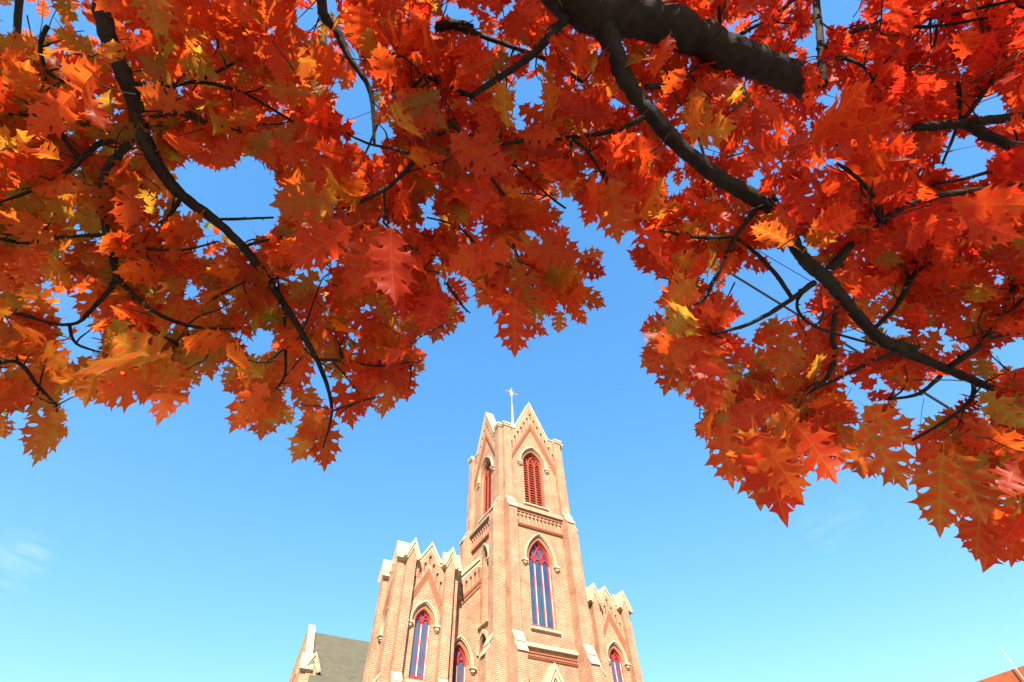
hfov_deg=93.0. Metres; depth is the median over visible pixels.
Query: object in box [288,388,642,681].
church
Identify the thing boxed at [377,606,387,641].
lancet window
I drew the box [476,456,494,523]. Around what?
louvred window
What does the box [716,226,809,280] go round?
overhead cable
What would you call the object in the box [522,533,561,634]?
lancet window
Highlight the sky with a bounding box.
[0,0,1023,681]
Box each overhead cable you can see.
[471,113,955,410]
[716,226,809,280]
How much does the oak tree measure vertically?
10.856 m
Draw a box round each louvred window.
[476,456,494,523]
[517,447,548,510]
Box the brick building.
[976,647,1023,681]
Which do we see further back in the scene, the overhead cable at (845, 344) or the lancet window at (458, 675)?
the lancet window at (458, 675)
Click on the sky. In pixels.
(184, 548)
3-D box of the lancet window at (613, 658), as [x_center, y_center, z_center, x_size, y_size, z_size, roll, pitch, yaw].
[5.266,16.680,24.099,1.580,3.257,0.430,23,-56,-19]
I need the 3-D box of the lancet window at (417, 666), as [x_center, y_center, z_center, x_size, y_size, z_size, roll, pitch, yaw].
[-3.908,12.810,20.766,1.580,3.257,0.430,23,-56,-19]
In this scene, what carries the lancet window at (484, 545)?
in the church
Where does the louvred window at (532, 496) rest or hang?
in the church
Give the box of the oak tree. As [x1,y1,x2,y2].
[0,0,1023,572]
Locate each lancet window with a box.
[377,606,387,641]
[405,600,440,681]
[452,635,476,681]
[477,543,488,629]
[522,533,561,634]
[606,640,630,681]
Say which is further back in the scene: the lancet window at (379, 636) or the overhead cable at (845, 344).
the lancet window at (379, 636)

